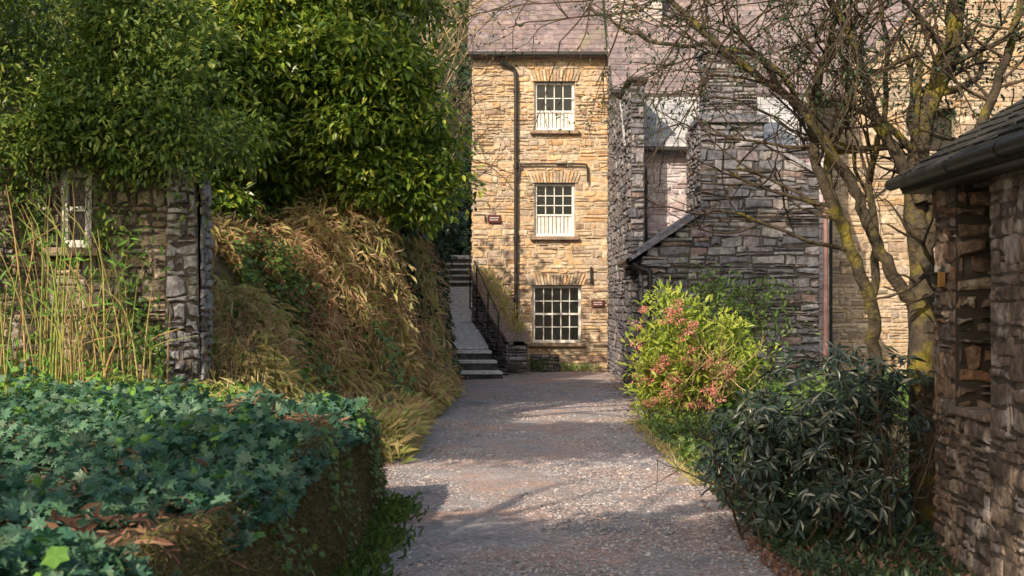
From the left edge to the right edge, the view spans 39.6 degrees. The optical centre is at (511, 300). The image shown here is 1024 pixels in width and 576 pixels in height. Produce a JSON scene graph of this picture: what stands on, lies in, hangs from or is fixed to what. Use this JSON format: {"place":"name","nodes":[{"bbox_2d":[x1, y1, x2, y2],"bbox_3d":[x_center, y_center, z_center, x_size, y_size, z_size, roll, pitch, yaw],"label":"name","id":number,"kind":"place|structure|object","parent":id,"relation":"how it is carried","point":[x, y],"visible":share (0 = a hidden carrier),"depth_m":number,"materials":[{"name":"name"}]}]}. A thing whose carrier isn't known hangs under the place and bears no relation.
{"place":"outdoors","nodes":[
{"label":"outdoors","id":0,"kind":"place"},
{"bbox_2d":[49,0,608,254],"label":"wooded hill","id":1,"kind":"structure","parent":0,"point":[605,27],"depth_m":68.12,"materials":[{"name":"green plant"}]},
{"bbox_2d":[350,370,807,575],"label":"gravel path","id":2,"kind":"structure","parent":0,"point":[458,524],"depth_m":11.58,"materials":[{"name":"grey gravel"}]},
{"bbox_2d":[23,420,379,575],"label":"mossy garden wall","id":3,"kind":"structure","parent":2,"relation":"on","point":[178,514],"depth_m":4.86,"materials":[{"name":"stone"}]},
{"bbox_2d":[129,408,392,575],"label":"trailing ivy","id":4,"kind":"object","parent":3,"relation":"attached to","point":[287,566],"visible":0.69,"depth_m":7.98,"materials":[{"name":"green plant"}]},
{"bbox_2d":[330,488,438,575],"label":"wall foot weeds","id":5,"kind":"object","parent":2,"relation":"on","point":[380,534],"depth_m":9.12,"materials":[{"name":"green plant"}]},
{"bbox_2d":[412,0,569,212],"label":"bare hazel shrub","id":6,"kind":"object","parent":2,"relation":"on","point":[456,49],"visible":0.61,"depth_m":20.88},
{"bbox_2d":[349,379,792,575],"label":"fallen leaves","id":7,"kind":"object","parent":2,"relation":"on","point":[708,508],"visible":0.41,"depth_m":10.72,"materials":[{"name":"brown plant"}]},
{"bbox_2d":[608,371,952,575],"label":"ground","id":8,"kind":"structure","parent":0,"point":[894,434],"depth_m":18.04,"materials":[{"name":"brown soil"}]},
{"bbox_2d":[0,306,299,403],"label":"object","id":9,"kind":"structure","parent":8,"relation":"on","point":[205,382],"depth_m":11.89,"materials":[{"name":"plant"}]},
{"bbox_2d":[0,8,466,533],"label":"earth bank","id":10,"kind":"structure","parent":8,"relation":"on","point":[220,268],"depth_m":17.44,"materials":[{"name":"beige plant"}]},
{"bbox_2d":[0,174,196,398],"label":"cane thicket","id":11,"kind":"object","parent":10,"relation":"on","point":[80,351],"visible":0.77,"depth_m":11.40,"materials":[{"name":"green plant"}]},
{"bbox_2d":[0,219,174,391],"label":"cane leaves","id":12,"kind":"object","parent":11,"relation":"attached to","point":[121,264],"visible":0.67,"depth_m":11.60,"materials":[{"name":"green plant"}]},
{"bbox_2d":[0,121,213,385],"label":"ruined stone cottage","id":13,"kind":"structure","parent":10,"relation":"on","point":[186,284],"depth_m":12.98,"materials":[{"name":"grey stone"}]},
{"bbox_2d":[43,170,102,255],"bbox_3d":[-3.990,-0.800,12.965,0.496,0.796,0.290,0,0,0],"label":"window","id":14,"kind":"structure","parent":13,"relation":"in","point":[69,195],"depth_m":13.03,"materials":[{"name":"white paint"}]},
{"bbox_2d":[0,347,254,402],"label":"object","id":15,"kind":"object","parent":10,"relation":"on","point":[241,386],"visible":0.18,"depth_m":11.60,"materials":[{"name":"green plant"}]},
{"bbox_2d":[0,351,281,404],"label":"bed ivy","id":16,"kind":"object","parent":10,"relation":"on","point":[182,389],"visible":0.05,"depth_m":11.59,"materials":[{"name":"green plant"}]},
{"bbox_2d":[0,0,292,343],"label":"holly tree","id":17,"kind":"object","parent":10,"relation":"on","point":[130,97],"visible":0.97,"depth_m":12.78,"materials":[{"name":"green plant"}]},
{"bbox_2d":[0,390,349,572],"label":"bramble litter","id":18,"kind":"object","parent":10,"relation":"on","point":[71,522],"visible":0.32,"depth_m":4.85,"materials":[{"name":"brown plant"}]},
{"bbox_2d":[0,362,379,575],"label":"ivy","id":19,"kind":"object","parent":10,"relation":"on","point":[260,452],"visible":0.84,"depth_m":7.01,"materials":[{"name":"green plant"}]},
{"bbox_2d":[31,178,420,454],"bbox_3d":[-2.833,-0.064,16.481,3.614,3.417,7.194,0,0,0],"label":"bank ivy","id":20,"kind":"object","parent":10,"relation":"on","point":[281,268],"visible":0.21,"depth_m":16.98,"materials":[{"name":"green plant"}]},
{"bbox_2d":[200,276,288,391],"bbox_3d":[-2.416,0.294,12.600,0.928,1.017,1.262,0,0,-26],"label":"bare briar","id":21,"kind":"object","parent":10,"relation":"on","point":[229,357],"visible":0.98,"depth_m":12.40,"materials":[{"name":"brown plant"}]},
{"bbox_2d":[25,0,491,239],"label":"laurel tree","id":22,"kind":"object","parent":10,"relation":"on","point":[366,138],"visible":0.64,"depth_m":18.05,"materials":[{"name":"green plant"}]},
{"bbox_2d":[210,178,422,414],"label":"bank brambles","id":23,"kind":"object","parent":10,"relation":"on","point":[319,320],"visible":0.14,"depth_m":16.81,"materials":[{"name":"plant"}]},
{"bbox_2d":[210,179,466,448],"bbox_3d":[-2.730,-0.363,18.658,4.071,4.300,9.127,0,0,0],"label":"dead bracken","id":24,"kind":"object","parent":10,"relation":"on","point":[323,275],"visible":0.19,"depth_m":17.62,"materials":[{"name":"brown plant"}]},
{"bbox_2d":[393,231,462,385],"bbox_3d":[-1.663,-0.537,28.189,1.587,4.425,15.782,0,0,0],"label":"ivy curtain","id":25,"kind":"object","parent":10,"relation":"on","point":[448,322],"visible":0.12,"depth_m":23.24,"materials":[{"name":"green plant"}]},
{"bbox_2d":[375,147,477,280],"bbox_3d":[-1.497,-1.552,23.431,1.879,2.638,6.779,0,0,0],"label":"ivy mass","id":26,"kind":"object","parent":25,"relation":"attached to","point":[446,239],"visible":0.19,"depth_m":23.18,"materials":[{"name":"green plant"}]},
{"bbox_2d":[115,402,390,575],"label":"moss and grass","id":27,"kind":"object","parent":8,"relation":"on","point":[361,496],"visible":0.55,"depth_m":7.16,"materials":[{"name":"green plant"}]},
{"bbox_2d":[0,0,606,254],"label":"background woodland","id":28,"kind":"object","parent":8,"relation":"on","point":[466,246],"visible":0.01,"depth_m":44.97,"materials":[{"name":"green plant"}]},
{"bbox_2d":[471,58,472,322],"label":"side wall","id":29,"kind":"structure","parent":8,"relation":"on","point":[472,197],"depth_m":32.02,"materials":[{"name":"beige stone"}]},
{"bbox_2d":[443,255,502,379],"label":"stone steps","id":30,"kind":"structure","parent":8,"relation":"on","point":[474,355],"depth_m":31.06,"materials":[{"name":"stone"}]},
{"bbox_2d":[469,250,499,363],"bbox_3d":[-0.672,0.065,31.141,0.161,2.469,4.196,0,0,-10],"label":"iron handrail","id":31,"kind":"object","parent":30,"relation":"on","point":[488,295],"visible":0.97,"depth_m":30.56,"materials":[{"name":"black metal"}]},
{"bbox_2d":[471,281,528,375],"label":"ramp parapet wall","id":32,"kind":"structure","parent":8,"relation":"on","point":[513,358],"depth_m":29.80,"materials":[{"name":"stone"}]},
{"bbox_2d":[471,273,529,341],"bbox_3d":[-0.275,0.115,30.697,0.520,1.470,2.750,0,0,-17],"label":"coping","id":33,"kind":"object","parent":32,"relation":"on","point":[508,335],"visible":0.61,"depth_m":30.43,"materials":[{"name":"stone"}]},
{"bbox_2d":[467,264,542,334],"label":"ornamental grass","id":34,"kind":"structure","parent":33,"relation":"on","point":[492,288],"depth_m":30.46,"materials":[{"name":"green plant"}]},
{"bbox_2d":[473,58,607,371],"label":"front wall","id":35,"kind":"structure","parent":8,"relation":"on","point":[493,244],"depth_m":31.99,"materials":[{"name":"beige stone"}]},
{"bbox_2d":[484,215,500,222],"bbox_3d":[-0.435,-1.830,31.936,0.370,0.170,0.039,0,0,0],"label":"house sign","id":36,"kind":"object","parent":35,"relation":"attached to","point":[493,218],"visible":1,"depth_m":31.92,"materials":[{"name":"red metal"}]},
{"bbox_2d":[466,51,605,320],"bbox_3d":[0.535,-2.430,31.834,3.130,6.259,0.268,0,0,0],"label":"gutter and downpipe","id":37,"kind":"object","parent":35,"relation":"attached to","point":[546,54],"visible":0.91,"depth_m":31.87,"materials":[{"name":"black metal"}]},
{"bbox_2d":[467,0,606,57],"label":"roof","id":38,"kind":"structure","parent":35,"relation":"on","point":[550,36],"depth_m":32.53,"materials":[{"name":"grey stone"}]},
{"bbox_2d":[534,183,573,235],"bbox_3d":[0.955,-2.040,32.119,0.906,1.196,0.082,0,0,0],"label":"frame","id":39,"kind":"object","parent":35,"relation":"attached to","point":[545,195],"visible":0.94,"depth_m":32.08,"materials":[{"name":"white paint"}]},
{"bbox_2d":[537,216,570,233],"bbox_3d":[0.958,-1.701,32.132,0.768,0.398,0.011,0,0,0],"label":"slatted blind","id":40,"kind":"object","parent":39,"relation":"attached to","point":[566,224],"visible":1,"depth_m":32.13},
{"bbox_2d":[537,186,571,233],"bbox_3d":[0.955,-2.040,32.143,0.846,1.136,0.006,0,0,0],"label":"glass","id":41,"kind":"object","parent":39,"relation":"attached to","point":[567,200],"visible":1,"depth_m":32.14,"materials":[{"name":"glass"}]},
{"bbox_2d":[534,82,573,129],"bbox_3d":[0.955,-4.370,32.119,0.906,1.096,0.082,0,0,0],"label":"frame","id":42,"kind":"object","parent":35,"relation":"attached to","point":[554,98],"visible":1,"depth_m":32.08,"materials":[{"name":"white paint"}]},
{"bbox_2d":[537,113,570,127],"bbox_3d":[0.958,-4.061,32.132,0.768,0.358,0.011,0,0,0],"label":"slatted blind","id":43,"kind":"object","parent":42,"relation":"attached to","point":[566,121],"visible":0.92,"depth_m":32.13,"materials":[{"name":"white wood"}]},
{"bbox_2d":[537,85,571,127],"bbox_3d":[0.955,-4.370,32.143,0.846,1.036,0.006,0,0,0],"label":"glass","id":44,"kind":"object","parent":42,"relation":"attached to","point":[567,93],"visible":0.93,"depth_m":32.14,"materials":[{"name":"glass"}]},
{"bbox_2d":[528,170,580,182],"bbox_3d":[0.955,-2.785,31.967,1.204,0.281,0.057,0,0,0],"label":"arch","id":45,"kind":"object","parent":35,"relation":"attached to","point":[554,178],"depth_m":31.95,"materials":[{"name":"beige stone"}]},
{"bbox_2d":[528,69,580,81],"bbox_3d":[0.955,-5.066,31.966,1.204,0.284,0.060,0,0,0],"label":"arch","id":46,"kind":"object","parent":35,"relation":"attached to","point":[555,77],"depth_m":31.95,"materials":[{"name":"beige stone"}]},
{"bbox_2d":[530,236,578,239],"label":"sill","id":47,"kind":"structure","parent":35,"relation":"on","point":[554,237],"depth_m":31.87,"materials":[{"name":"beige stone"}]},
{"bbox_2d":[530,130,578,133],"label":"sill","id":48,"kind":"structure","parent":35,"relation":"on","point":[552,132],"depth_m":31.87,"materials":[{"name":"beige stone"}]},
{"bbox_2d":[532,285,580,342],"bbox_3d":[1.006,0.307,32.119,1.098,1.291,0.082,0,0,0],"label":"frame","id":49,"kind":"object","parent":35,"relation":"attached to","point":[560,313],"visible":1,"depth_m":32.08,"materials":[{"name":"white paint"}]},
{"bbox_2d":[535,288,577,339],"bbox_3d":[1.006,0.307,32.143,1.038,1.231,0.006,0,0,0],"label":"glass","id":50,"kind":"object","parent":49,"relation":"attached to","point":[556,309],"visible":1,"depth_m":32.14,"materials":[{"name":"glass"}]},
{"bbox_2d":[526,272,587,284],"bbox_3d":[1.006,-0.487,31.966,1.430,0.286,0.060,0,0,0],"label":"arch","id":51,"kind":"object","parent":35,"relation":"attached to","point":[560,280],"depth_m":31.95,"materials":[{"name":"beige stone"}]},
{"bbox_2d":[528,69,585,284],"bbox_3d":[1.006,-2.768,32.119,1.302,4.854,0.242,0,0,0],"label":"arch backing","id":52,"kind":"object","parent":35,"relation":"attached to","point":[549,274],"visible":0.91,"depth_m":32.00,"materials":[{"name":"brown stone"}]},
{"bbox_2d":[528,343,585,345],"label":"sill","id":53,"kind":"structure","parent":35,"relation":"on","point":[556,344],"depth_m":31.87,"materials":[{"name":"brown stone"}]},
{"bbox_2d":[591,300,604,306],"bbox_3d":[1.930,0.070,31.933,0.300,0.150,0.034,0,0,0],"label":"house sign","id":54,"kind":"object","parent":35,"relation":"attached to","point":[595,304],"visible":0.84,"depth_m":31.92,"materials":[{"name":"metal"}]},
{"bbox_2d":[529,354,559,371],"bbox_3d":[0.704,1.392,31.324,0.669,0.434,0.952,0,0,0],"label":"stone trough","id":55,"kind":"object","parent":8,"relation":"on","point":[550,358],"visible":0.77,"depth_m":30.90,"materials":[{"name":"stone"}]},
{"bbox_2d":[528,357,553,371],"bbox_3d":[0.525,1.404,30.860,0.796,0.356,0.339,0,0,0],"label":"trough plant","id":56,"kind":"object","parent":55,"relation":"in","point":[538,360],"visible":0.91,"depth_m":30.83,"materials":[{"name":"green plant"}]},
{"bbox_2d":[560,362,605,371],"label":"wall foot flowers","id":57,"kind":"object","parent":8,"relation":"on","point":[576,367],"visible":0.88,"depth_m":31.70,"materials":[{"name":"green plant"}]},
{"bbox_2d":[625,415,739,488],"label":"verge grass","id":58,"kind":"structure","parent":8,"relation":"on","point":[665,448],"depth_m":14.66,"materials":[{"name":"plant"}]},
{"bbox_2d":[617,277,777,421],"bbox_3d":[2.452,0.656,18.494,2.126,2.003,2.284,0,0,0],"label":"flowering shrub","id":59,"kind":"object","parent":8,"relation":"on","point":[668,365],"visible":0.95,"depth_m":18.36,"materials":[{"name":"green plant"}]},
{"bbox_2d":[585,222,834,401],"bbox_3d":[3.186,0.123,22.624,3.905,2.964,2.494,0,0,23],"label":"elder shrub","id":60,"kind":"object","parent":8,"relation":"on","point":[755,318],"visible":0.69,"depth_m":22.42,"materials":[{"name":"green plant"}]},
{"bbox_2d":[409,0,1023,525],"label":"mossy tree","id":61,"kind":"object","parent":8,"relation":"on","point":[917,292],"visible":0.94,"depth_m":10.06,"materials":[{"name":"brown plant"}]},
{"bbox_2d":[605,0,845,388],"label":"slate cottage","id":62,"kind":"structure","parent":8,"relation":"on","point":[635,237],"depth_m":25.10,"materials":[{"name":"grey stone"}]},
{"bbox_2d":[637,408,901,473],"bbox_3d":[2.622,1.506,15.644,2.071,0.327,5.400,0,0,0],"label":"verge ivy","id":63,"kind":"object","parent":8,"relation":"on","point":[671,431],"visible":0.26,"depth_m":16.03,"materials":[{"name":"green plant"}]},
{"bbox_2d":[657,366,907,425],"bbox_3d":[4.447,1.383,21.413,4.217,0.604,6.934,0,0,0],"label":"ground ivy","id":64,"kind":"object","parent":8,"relation":"on","point":[775,387],"visible":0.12,"depth_m":20.59,"materials":[{"name":"green plant"}]},
{"bbox_2d":[643,340,957,560],"bbox_3d":[1.873,0.946,9.339,2.294,1.368,2.555,0,0,26],"label":"rhododendron bush","id":65,"kind":"object","parent":8,"relation":"on","point":[853,436],"visible":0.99,"depth_m":9.21,"materials":[{"name":"green plant"}]},
{"bbox_2d":[686,454,934,551],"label":"verge undergrowth","id":66,"kind":"object","parent":8,"relation":"on","point":[899,521],"visible":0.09,"depth_m":9.43,"materials":[{"name":"green plant"}]},
{"bbox_2d":[744,534,970,575],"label":"verge leaf litter","id":67,"kind":"object","parent":8,"relation":"on","point":[775,568],"visible":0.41,"depth_m":8.56,"materials":[{"name":"brown plant"}]},
{"bbox_2d":[761,523,973,575],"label":"verge low weeds","id":68,"kind":"object","parent":8,"relation":"on","point":[787,551],"visible":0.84,"depth_m":8.45,"materials":[{"name":"green plant"}]},
{"bbox_2d":[885,96,1023,575],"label":"stone outbuilding","id":69,"kind":"structure","parent":8,"relation":"on","point":[971,181],"depth_m":8.08,"materials":[{"name":"stone"}]},
{"bbox_2d":[928,272,944,286],"bbox_3d":[2.558,-0.125,8.565,0.085,0.090,0.070,0,0,0],"label":"wall lamp","id":70,"kind":"object","parent":69,"relation":"attached to","point":[937,279],"visible":1,"depth_m":8.54,"materials":[{"name":"metal"}]},
{"bbox_2d":[819,0,1023,375],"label":"stone barn","id":71,"kind":"structure","parent":0,"point":[850,323],"depth_m":29.48,"materials":[{"name":"beige stone"}]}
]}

